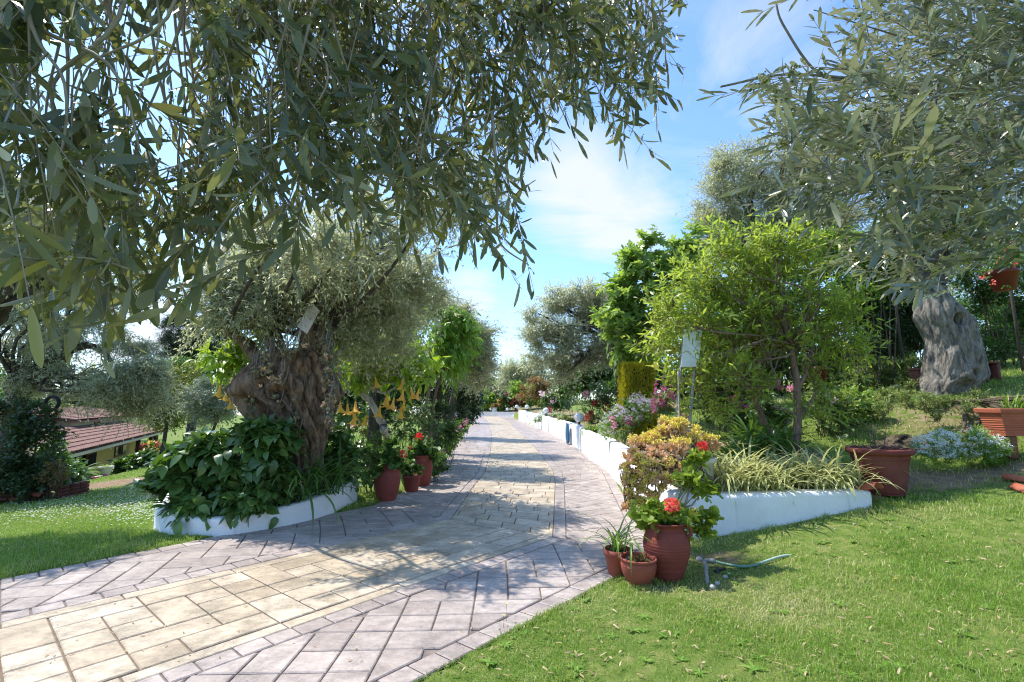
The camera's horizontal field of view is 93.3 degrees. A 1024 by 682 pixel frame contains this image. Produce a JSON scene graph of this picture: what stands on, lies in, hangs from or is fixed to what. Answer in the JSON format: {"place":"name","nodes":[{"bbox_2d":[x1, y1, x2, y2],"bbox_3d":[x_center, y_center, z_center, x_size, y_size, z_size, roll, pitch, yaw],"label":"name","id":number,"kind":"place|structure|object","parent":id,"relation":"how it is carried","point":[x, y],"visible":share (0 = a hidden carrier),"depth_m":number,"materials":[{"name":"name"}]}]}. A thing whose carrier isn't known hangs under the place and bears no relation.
{"place":"outdoors","nodes":[
{"label":"outdoors","id":0,"kind":"place"},
{"bbox_2d":[180,329,283,409],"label":"angel trumpet shrub","id":1,"kind":"object","parent":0,"point":[229,365],"visible":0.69,"depth_m":7.26,"materials":[{"name":"green plant"}]},
{"bbox_2d":[0,416,644,681],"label":"driveway","id":2,"kind":"structure","parent":0,"point":[509,479],"depth_m":3.98,"materials":[{"name":"grey stone"}]},
{"bbox_2d":[374,463,400,501],"bbox_3d":[-1.963,2.210,7.607,0.416,0.576,0.416,0,-7,0],"label":"flower pot","id":3,"kind":"object","parent":2,"relation":"on","point":[387,483],"visible":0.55,"depth_m":7.45,"materials":[{"name":"ceramic"}]},
{"bbox_2d":[357,435,408,488],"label":"geranium","id":4,"kind":"object","parent":3,"relation":"in","point":[388,456],"visible":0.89,"depth_m":7.54,"materials":[{"name":"green plant"}]},
{"bbox_2d":[414,454,432,486],"bbox_3d":[-1.657,2.387,8.928,0.383,0.565,0.383,0,-7,0],"label":"flower pot","id":5,"kind":"object","parent":2,"relation":"on","point":[424,461],"visible":0.73,"depth_m":8.80,"materials":[{"name":"ceramic"}]},
{"bbox_2d":[405,432,440,464],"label":"geranium","id":6,"kind":"object","parent":5,"relation":"in","point":[419,448],"visible":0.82,"depth_m":8.88,"materials":[{"name":"green plant"}]},
{"bbox_2d":[46,505,1023,680],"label":"fallen leaves","id":7,"kind":"object","parent":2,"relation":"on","point":[898,670],"visible":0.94,"depth_m":2.96,"materials":[{"name":"brown plant"}]},
{"bbox_2d":[603,544,629,577],"bbox_3d":[0.936,1.954,4.280,0.254,0.225,0.254,0,-7,0],"label":"flower pot","id":8,"kind":"object","parent":2,"relation":"on","point":[613,561],"visible":0.63,"depth_m":4.20,"materials":[{"name":"ceramic"}]},
{"bbox_2d":[578,512,652,565],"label":"strap leaf plant","id":9,"kind":"object","parent":8,"relation":"in","point":[615,540],"visible":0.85,"depth_m":4.30,"materials":[{"name":"green plant"}]},
{"bbox_2d":[0,364,1023,681],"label":"ground","id":10,"kind":"structure","parent":0,"point":[728,556],"depth_m":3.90,"materials":[{"name":"green plant"}]},
{"bbox_2d":[0,390,78,504],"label":"dark bush","id":11,"kind":"object","parent":10,"relation":"on","point":[18,464],"visible":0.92,"depth_m":10.33,"materials":[{"name":"green plant"}]},
{"bbox_2d":[0,481,89,500],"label":"brick bed edge","id":12,"kind":"object","parent":10,"relation":"on","point":[81,487],"visible":0.58,"depth_m":10.42,"materials":[{"name":"brick"}]},
{"bbox_2d":[29,458,75,501],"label":"russet shrub","id":13,"kind":"object","parent":10,"relation":"on","point":[61,475],"visible":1,"depth_m":10.12,"materials":[{"name":"green plant"}]},
{"bbox_2d":[26,432,85,483],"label":"border plant","id":14,"kind":"object","parent":10,"relation":"on","point":[58,455],"visible":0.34,"depth_m":13.19,"materials":[{"name":"green plant"}]},
{"bbox_2d":[0,163,118,325],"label":"olive tree","id":15,"kind":"object","parent":10,"relation":"on","point":[8,294],"visible":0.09,"depth_m":6.78,"materials":[{"name":"green plant"}]},
{"bbox_2d":[0,482,157,526],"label":"daisies","id":16,"kind":"object","parent":10,"relation":"on","point":[95,506],"visible":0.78,"depth_m":8.43,"materials":[{"name":"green plant"}]},
{"bbox_2d":[0,403,168,485],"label":"house","id":17,"kind":"structure","parent":10,"relation":"on","point":[84,444],"depth_m":24.35,"materials":[{"name":"ceramic"}]},
{"bbox_2d":[0,173,192,492],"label":"olive tree","id":18,"kind":"object","parent":10,"relation":"on","point":[125,389],"visible":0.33,"depth_m":11.76,"materials":[{"name":"green plant"}]},
{"bbox_2d":[107,447,158,474],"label":"border plant","id":19,"kind":"object","parent":10,"relation":"on","point":[121,464],"visible":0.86,"depth_m":21.11,"materials":[{"name":"green plant"}]},
{"bbox_2d":[134,361,204,454],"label":"citrus tree","id":20,"kind":"object","parent":10,"relation":"on","point":[175,419],"visible":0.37,"depth_m":21.64,"materials":[{"name":"green plant"}]},
{"bbox_2d":[148,311,229,435],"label":"pine tree","id":21,"kind":"object","parent":10,"relation":"on","point":[170,337],"visible":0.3,"depth_m":29.45,"materials":[{"name":"green plant"}]},
{"bbox_2d":[162,355,216,435],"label":"garden tree","id":22,"kind":"object","parent":10,"relation":"on","point":[179,361],"visible":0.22,"depth_m":25.64,"materials":[{"name":"green plant"}]},
{"bbox_2d":[174,374,238,430],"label":"silver shrub","id":23,"kind":"object","parent":10,"relation":"on","point":[201,401],"visible":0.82,"depth_m":16.64,"materials":[{"name":"green plant"}]},
{"bbox_2d":[0,429,464,578],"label":"lawn grass","id":24,"kind":"structure","parent":10,"relation":"on","point":[98,529],"depth_m":6.19,"materials":[{"name":"green plant"}]},
{"bbox_2d":[153,478,357,536],"bbox_3d":[-3.627,2.484,7.031,2.441,0.880,3.125,0,-7,0],"label":"oval planter","id":25,"kind":"object","parent":10,"relation":"on","point":[296,512],"visible":0.29,"depth_m":5.91,"materials":[{"name":"white paint"}]},
{"bbox_2d":[121,412,309,538],"bbox_3d":[-3.643,1.657,6.090,2.029,1.523,1.314,0,-7,0],"label":"leafy bush","id":26,"kind":"object","parent":25,"relation":"in","point":[193,475],"visible":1,"depth_m":5.83,"materials":[{"name":"green plant"}]},
{"bbox_2d":[232,434,375,525],"bbox_3d":[-2.602,1.806,6.311,1.657,1.203,2.035,0,-7,0],"label":"strap leaf clump","id":27,"kind":"object","parent":25,"relation":"in","point":[308,486],"visible":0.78,"depth_m":6.37,"materials":[{"name":"green plant"}]},
{"bbox_2d":[169,148,525,478],"bbox_3d":[-2.551,-0.288,6.886,4.510,4.437,4.178,3,-8,-25],"label":"olive tree","id":28,"kind":"object","parent":25,"relation":"on","point":[271,304],"visible":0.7,"depth_m":6.72,"materials":[{"name":"green plant"}]},
{"bbox_2d":[242,311,343,445],"bbox_3d":[-3.033,0.506,6.609,1.424,1.960,0.585,0,-7,0],"label":"trailing succulent","id":29,"kind":"object","parent":28,"relation":"hanging from","point":[327,407],"visible":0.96,"depth_m":6.58,"materials":[{"name":"green plant"}]},
{"bbox_2d":[286,303,318,347],"bbox_3d":[-2.866,-0.200,6.590,0.534,0.673,0.087,-2,-8,13],"label":"tilted board","id":30,"kind":"object","parent":28,"relation":"attached to","point":[307,322],"visible":0.79,"depth_m":6.57,"materials":[{"name":"white plastic"}]},
{"bbox_2d":[0,0,687,379],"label":"olive tree","id":31,"kind":"object","parent":10,"relation":"on","point":[350,62],"visible":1,"depth_m":1.02,"materials":[{"name":"green plant"}]},
{"bbox_2d":[323,418,373,492],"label":"leafy shrub","id":32,"kind":"object","parent":10,"relation":"on","point":[347,444],"visible":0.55,"depth_m":7.27,"materials":[{"name":"green plant"}]},
{"bbox_2d":[336,378,368,440],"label":"shrub","id":33,"kind":"object","parent":10,"relation":"on","point":[351,400],"visible":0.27,"depth_m":13.69,"materials":[{"name":"green plant"}]},
{"bbox_2d":[358,429,392,492],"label":"shrub","id":34,"kind":"object","parent":10,"relation":"on","point":[374,443],"visible":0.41,"depth_m":8.31,"materials":[{"name":"green plant"}]},
{"bbox_2d":[294,279,459,468],"bbox_3d":[-3.614,0.672,12.505,4.482,5.125,2.728,0,-7,0],"label":"olive tree","id":35,"kind":"object","parent":10,"relation":"on","point":[373,424],"visible":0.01,"depth_m":12.25,"materials":[{"name":"green plant"}]},
{"bbox_2d":[369,386,412,447],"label":"shrub","id":36,"kind":"object","parent":10,"relation":"on","point":[390,411],"visible":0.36,"depth_m":12.24,"materials":[{"name":"green plant"}]},
{"bbox_2d":[333,335,450,438],"bbox_3d":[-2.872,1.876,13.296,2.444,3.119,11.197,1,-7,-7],"label":"angel trumpet shrub","id":37,"kind":"object","parent":10,"relation":"on","point":[405,384],"visible":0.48,"depth_m":8.52,"materials":[{"name":"green plant"}]},
{"bbox_2d":[350,396,447,463],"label":"rose bush","id":38,"kind":"object","parent":10,"relation":"on","point":[403,432],"visible":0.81,"depth_m":9.98,"materials":[{"name":"green plant"}]},
{"bbox_2d":[405,376,461,446],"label":"oleander","id":39,"kind":"object","parent":10,"relation":"on","point":[441,409],"visible":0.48,"depth_m":11.29,"materials":[{"name":"green plant"}]},
{"bbox_2d":[429,448,451,481],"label":"shrub","id":40,"kind":"object","parent":10,"relation":"on","point":[442,458],"visible":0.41,"depth_m":9.35,"materials":[{"name":"green plant"}]},
{"bbox_2d":[404,298,488,446],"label":"peach tree","id":41,"kind":"object","parent":10,"relation":"on","point":[454,346],"visible":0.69,"depth_m":10.87,"materials":[{"name":"green plant"}]},
{"bbox_2d":[426,416,466,464],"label":"shrub","id":42,"kind":"object","parent":10,"relation":"on","point":[451,437],"visible":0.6,"depth_m":11.91,"materials":[{"name":"green plant"}]},
{"bbox_2d":[442,382,483,434],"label":"oleander","id":43,"kind":"object","parent":10,"relation":"on","point":[464,400],"visible":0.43,"depth_m":21.70,"materials":[{"name":"green plant"}]},
{"bbox_2d":[421,292,507,452],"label":"olive tree","id":44,"kind":"object","parent":10,"relation":"on","point":[482,373],"visible":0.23,"depth_m":14.91,"materials":[{"name":"green plant"}]},
{"bbox_2d":[456,391,488,423],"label":"shrub","id":45,"kind":"object","parent":10,"relation":"on","point":[474,409],"visible":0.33,"depth_m":36.38,"materials":[{"name":"green plant"}]},
{"bbox_2d":[445,329,503,432],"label":"olive tree","id":46,"kind":"object","parent":10,"relation":"on","point":[454,399],"visible":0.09,"depth_m":20.79,"materials":[{"name":"green plant"}]},
{"bbox_2d":[487,351,548,410],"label":"olive tree","id":47,"kind":"object","parent":10,"relation":"on","point":[508,374],"visible":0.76,"depth_m":58.97,"materials":[{"name":"green plant"}]},
{"bbox_2d":[506,379,544,410],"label":"shrub","id":48,"kind":"object","parent":10,"relation":"on","point":[515,391],"visible":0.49,"depth_m":49.29,"materials":[{"name":"green plant"}]},
{"bbox_2d":[514,374,553,417],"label":"russet shrub","id":49,"kind":"object","parent":10,"relation":"on","point":[533,392],"visible":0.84,"depth_m":37.62,"materials":[{"name":"brown plant"}]},
{"bbox_2d":[538,384,574,417],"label":"rose bush","id":50,"kind":"object","parent":10,"relation":"on","point":[548,400],"visible":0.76,"depth_m":27.64,"materials":[{"name":"green plant"}]},
{"bbox_2d":[508,274,622,401],"bbox_3d":[2.303,0.232,17.225,4.998,5.318,3.010,0,-7,0],"label":"olive tree","id":51,"kind":"object","parent":10,"relation":"on","point":[554,330],"visible":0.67,"depth_m":16.93,"materials":[{"name":"green plant"}]},
{"bbox_2d":[547,362,616,420],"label":"bush","id":52,"kind":"object","parent":10,"relation":"on","point":[581,388],"visible":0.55,"depth_m":21.63,"materials":[{"name":"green plant"}]},
{"bbox_2d":[572,380,617,425],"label":"rose bush","id":53,"kind":"object","parent":10,"relation":"on","point":[603,398],"visible":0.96,"depth_m":17.25,"materials":[{"name":"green plant"}]},
{"bbox_2d":[594,411,630,443],"bbox_3d":[2.217,1.907,10.460,0.929,0.856,0.608,0,-7,0],"label":"alyssum","id":54,"kind":"object","parent":10,"relation":"on","point":[607,427],"visible":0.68,"depth_m":10.39,"materials":[{"name":"white plant"}]},
{"bbox_2d":[597,395,649,444],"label":"rose bush","id":55,"kind":"object","parent":10,"relation":"on","point":[618,425],"visible":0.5,"depth_m":10.20,"materials":[{"name":"pink plant"}]},
{"bbox_2d":[607,392,658,430],"bbox_3d":[2.460,1.375,9.487,1.199,0.828,0.692,0,-7,0],"label":"alyssum","id":56,"kind":"object","parent":10,"relation":"on","point":[623,417],"visible":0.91,"depth_m":9.44,"materials":[{"name":"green plant"}]},
{"bbox_2d":[616,360,658,435],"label":"golden conifer","id":57,"kind":"object","parent":10,"relation":"on","point":[635,379],"visible":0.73,"depth_m":10.69,"materials":[{"name":"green plant"}]},
{"bbox_2d":[620,552,656,587],"bbox_3d":[1.058,1.924,4.045,0.306,0.227,0.306,0,-7,0],"label":"flower pot","id":58,"kind":"object","parent":10,"relation":"on","point":[635,573],"visible":0.85,"depth_m":3.94,"materials":[{"name":"ceramic"}]},
{"bbox_2d":[588,219,720,375],"bbox_3d":[3.337,-0.348,11.396,3.179,5.056,1.919,0,-7,0],"label":"fig tree","id":59,"kind":"object","parent":10,"relation":"on","point":[621,312],"visible":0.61,"depth_m":11.20,"materials":[{"name":"green plant"}]},
{"bbox_2d":[643,522,692,582],"bbox_3d":[1.347,1.816,4.212,0.399,0.484,0.399,0,-7,0],"label":"amphora pot","id":60,"kind":"object","parent":10,"relation":"on","point":[669,548],"visible":0.74,"depth_m":4.07,"materials":[{"name":"ceramic"}]},
{"bbox_2d":[627,441,724,541],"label":"geranium","id":61,"kind":"object","parent":60,"relation":"in","point":[666,511],"visible":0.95,"depth_m":4.33,"materials":[{"name":"green plant"}]},
{"bbox_2d":[646,367,691,422],"bbox_3d":[2.858,1.000,8.939,0.740,1.018,0.630,0,-7,0],"label":"snapdragon","id":62,"kind":"object","parent":10,"relation":"on","point":[661,404],"visible":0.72,"depth_m":8.81,"materials":[{"name":"pink plant"}]},
{"bbox_2d":[672,329,701,452],"bbox_3d":[2.428,0.855,6.771,0.678,2.122,0.173,2,-8,-16],"label":"sign board","id":63,"kind":"object","parent":10,"relation":"on","point":[686,360],"visible":0.67,"depth_m":6.85,"materials":[{"name":"grey metal"}]},
{"bbox_2d":[673,456,716,489],"bbox_3d":[2.140,1.591,5.743,0.560,0.420,0.560,0,-7,0],"label":"stone tub","id":64,"kind":"object","parent":10,"relation":"on","point":[711,462],"visible":0.11,"depth_m":5.56,"materials":[{"name":"white stone"}]},
{"bbox_2d":[618,414,727,522],"bbox_3d":[1.854,1.401,5.489,1.542,1.129,0.819,2,-8,-12],"label":"flowering succulent","id":65,"kind":"object","parent":64,"relation":"in","point":[651,445],"visible":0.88,"depth_m":5.33,"materials":[{"name":"yellow plant"}]},
{"bbox_2d":[519,410,871,538],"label":"garden wall","id":66,"kind":"structure","parent":10,"relation":"on","point":[754,510],"depth_m":5.38,"materials":[{"name":"white paint"}]},
{"bbox_2d":[601,350,791,410],"bbox_3d":[7.030,1.548,17.825,8.111,2.976,2.513,0,-7,0],"label":"hedge shrub","id":67,"kind":"object","parent":10,"relation":"on","point":[612,385],"visible":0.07,"depth_m":17.72,"materials":[{"name":"green plant"}]},
{"bbox_2d":[651,345,780,438],"bbox_3d":[3.791,0.981,9.166,2.470,1.859,1.138,0,-7,0],"label":"rose bush","id":68,"kind":"object","parent":10,"relation":"on","point":[741,415],"visible":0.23,"depth_m":9.04,"materials":[{"name":"green plant"}]},
{"bbox_2d":[637,258,811,437],"bbox_3d":[3.319,0.123,7.698,2.655,3.088,1.664,0,-7,0],"label":"almond tree","id":69,"kind":"object","parent":10,"relation":"on","point":[762,417],"visible":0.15,"depth_m":7.48,"materials":[{"name":"green plant"}]},
{"bbox_2d":[705,445,772,503],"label":"spider plant","id":70,"kind":"object","parent":10,"relation":"on","point":[723,477],"visible":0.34,"depth_m":5.65,"materials":[{"name":"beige plant"}]},
{"bbox_2d":[693,424,793,463],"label":"agapanthus","id":71,"kind":"object","parent":10,"relation":"on","point":[734,447],"visible":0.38,"depth_m":6.76,"materials":[{"name":"green plant"}]},
{"bbox_2d":[701,409,811,451],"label":"agapanthus","id":72,"kind":"object","parent":10,"relation":"on","point":[753,419],"visible":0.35,"depth_m":7.61,"materials":[{"name":"green plant"}]},
{"bbox_2d":[713,449,800,498],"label":"spider plant","id":73,"kind":"object","parent":10,"relation":"on","point":[734,480],"visible":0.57,"depth_m":5.58,"materials":[{"name":"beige plant"}]},
{"bbox_2d":[620,208,900,450],"bbox_3d":[3.580,-0.276,7.082,3.943,3.714,1.639,0,-7,0],"label":"almond tree","id":74,"kind":"object","parent":10,"relation":"on","point":[789,341],"visible":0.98,"depth_m":6.96,"materials":[{"name":"green plant"}]},
{"bbox_2d":[711,430,810,489],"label":"spider plant","id":75,"kind":"object","parent":10,"relation":"on","point":[756,461],"visible":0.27,"depth_m":5.82,"materials":[{"name":"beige plant"}]},
{"bbox_2d":[672,128,871,395],"bbox_3d":[7.457,-2.326,13.398,5.802,7.936,3.139,0,-7,0],"label":"olive tree","id":76,"kind":"object","parent":10,"relation":"on","point":[723,166],"visible":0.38,"depth_m":13.25,"materials":[{"name":"green plant"}]},
{"bbox_2d":[668,248,877,396],"bbox_3d":[6.602,-0.218,12.317,5.304,4.310,2.277,0,-7,0],"label":"hedge shrub","id":77,"kind":"object","parent":10,"relation":"on","point":[784,363],"visible":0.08,"depth_m":12.16,"materials":[{"name":"green plant"}]},
{"bbox_2d":[722,413,829,459],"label":"agapanthus","id":78,"kind":"object","parent":10,"relation":"on","point":[788,446],"visible":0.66,"depth_m":6.79,"materials":[{"name":"green plant"}]},
{"bbox_2d":[744,379,807,441],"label":"rose bush","id":79,"kind":"object","parent":10,"relation":"on","point":[770,413],"visible":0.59,"depth_m":7.85,"materials":[{"name":"green plant"}]},
{"bbox_2d":[715,445,839,504],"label":"spider plant","id":80,"kind":"object","parent":10,"relation":"on","point":[776,485],"visible":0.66,"depth_m":5.57,"materials":[{"name":"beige plant"}]},
{"bbox_2d":[737,440,854,489],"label":"spider plant","id":81,"kind":"object","parent":10,"relation":"on","point":[795,464],"visible":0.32,"depth_m":5.92,"materials":[{"name":"green plant"}]},
{"bbox_2d":[605,358,1023,489],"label":"bank weeds","id":82,"kind":"object","parent":10,"relation":"on","point":[1016,369],"visible":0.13,"depth_m":8.42,"materials":[{"name":"green plant"}]},
{"bbox_2d":[765,441,874,495],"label":"spider plant","id":83,"kind":"object","parent":10,"relation":"on","point":[810,478],"visible":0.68,"depth_m":5.66,"materials":[{"name":"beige plant"}]},
{"bbox_2d":[782,377,869,438],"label":"rose bush","id":84,"kind":"object","parent":10,"relation":"on","point":[840,426],"visible":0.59,"depth_m":8.14,"materials":[{"name":"green plant"}]},
{"bbox_2d":[785,445,912,500],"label":"spider plant","id":85,"kind":"object","parent":10,"relation":"on","point":[848,477],"visible":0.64,"depth_m":5.61,"materials":[{"name":"green plant"}]},
{"bbox_2d":[802,220,908,394],"bbox_3d":[7.598,-0.741,10.442,2.907,3.870,1.799,0,-7,0],"label":"garden tree","id":86,"kind":"object","parent":10,"relation":"on","point":[862,265],"visible":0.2,"depth_m":10.32,"materials":[{"name":"green plant"}]},
{"bbox_2d":[696,0,1023,310],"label":"olive tree","id":87,"kind":"object","parent":10,"relation":"on","point":[904,184],"visible":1,"depth_m":1.58,"materials":[{"name":"green plant"}]},
{"bbox_2d":[836,382,892,426],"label":"shrub","id":88,"kind":"object","parent":10,"relation":"on","point":[861,412],"visible":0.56,"depth_m":8.43,"materials":[{"name":"green plant"}]},
{"bbox_2d":[838,353,921,393],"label":"undergrowth","id":89,"kind":"object","parent":10,"relation":"on","point":[886,378],"visible":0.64,"depth_m":10.20,"materials":[{"name":"green plant"}]},
{"bbox_2d":[845,445,915,495],"bbox_3d":[4.424,1.548,5.799,0.688,0.529,0.688,0,-7,0],"label":"pot","id":90,"kind":"object","parent":10,"relation":"on","point":[892,472],"visible":0.79,"depth_m":5.57,"materials":[{"name":"red ceramic"}]},
{"bbox_2d":[870,377,920,402],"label":"undergrowth","id":91,"kind":"object","parent":10,"relation":"on","point":[882,393],"visible":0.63,"depth_m":9.13,"materials":[{"name":"green plant"}]},
{"bbox_2d":[846,273,952,376],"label":"hedge shrub","id":92,"kind":"object","parent":10,"relation":"on","point":[912,341],"visible":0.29,"depth_m":12.40,"materials":[{"name":"green plant"}]},
{"bbox_2d":[786,294,1021,376],"bbox_3d":[12.760,0.154,15.113,9.307,3.808,2.878,0,-7,0],"label":"hedge shrub","id":93,"kind":"object","parent":10,"relation":"on","point":[980,318],"visible":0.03,"depth_m":14.79,"materials":[{"name":"green plant"}]},
{"bbox_2d":[826,43,1023,395],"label":"olive tree","id":94,"kind":"object","parent":10,"relation":"on","point":[954,358],"visible":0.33,"depth_m":8.88,"materials":[{"name":"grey plant"}]},
{"bbox_2d":[985,230,1020,291],"bbox_3d":[5.416,-0.912,5.362,0.279,0.721,0.279,0,-7,0],"label":"hanging pot","id":95,"kind":"object","parent":94,"relation":"hanging from","point":[1009,276],"visible":0.88,"depth_m":5.25,"materials":[{"name":"orange ceramic"}]},
{"bbox_2d":[969,241,1023,288],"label":"pot plant","id":96,"kind":"object","parent":95,"relation":"in","point":[999,267],"visible":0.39,"depth_m":5.32,"materials":[{"name":"green plant"}]},
{"bbox_2d":[866,389,984,428],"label":"undergrowth","id":97,"kind":"object","parent":10,"relation":"on","point":[946,403],"visible":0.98,"depth_m":7.67,"materials":[{"name":"green plant"}]},
{"bbox_2d":[904,426,974,471],"bbox_3d":[5.609,1.433,6.346,0.887,0.697,0.482,0,-7,0],"label":"alyssum","id":98,"kind":"object","parent":10,"relation":"on","point":[949,451],"visible":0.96,"depth_m":6.31,"materials":[{"name":"white plant"}]},
{"bbox_2d":[911,386,990,408],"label":"undergrowth","id":99,"kind":"object","parent":10,"relation":"on","point":[975,393],"visible":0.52,"depth_m":8.37,"materials":[{"name":"green plant"}]},
{"bbox_2d":[952,423,1017,467],"bbox_3d":[6.190,1.426,6.413,0.868,0.670,0.609,0,-7,0],"label":"alyssum","id":100,"kind":"object","parent":10,"relation":"on","point":[990,447],"visible":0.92,"depth_m":6.32,"materials":[{"name":"white plant"}]},
{"bbox_2d":[947,230,1023,368],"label":"hedge shrub","id":101,"kind":"object","parent":10,"relation":"on","point":[986,297],"visible":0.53,"depth_m":11.17,"materials":[{"name":"green plant"}]},
{"bbox_2d":[973,408,1023,458],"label":"box planter","id":102,"kind":"object","parent":10,"relation":"on","point":[1006,422],"visible":0.86,"depth_m":6.37,"materials":[{"name":"orange ceramic"}]},
{"bbox_2d":[1003,244,1023,370],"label":"fence post","id":103,"kind":"object","parent":10,"relation":"on","point":[1019,347],"visible":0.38,"depth_m":10.10,"materials":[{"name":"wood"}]},
{"bbox_2d":[0,0,1023,414],"label":"sky","id":104,"kind":"structure","parent":0,"point":[581,216],"materials":[{"name":"blue"}]},
{"bbox_2d":[865,395,1023,458],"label":"bank","id":105,"kind":"structure","parent":0,"point":[898,440],"depth_m":7.50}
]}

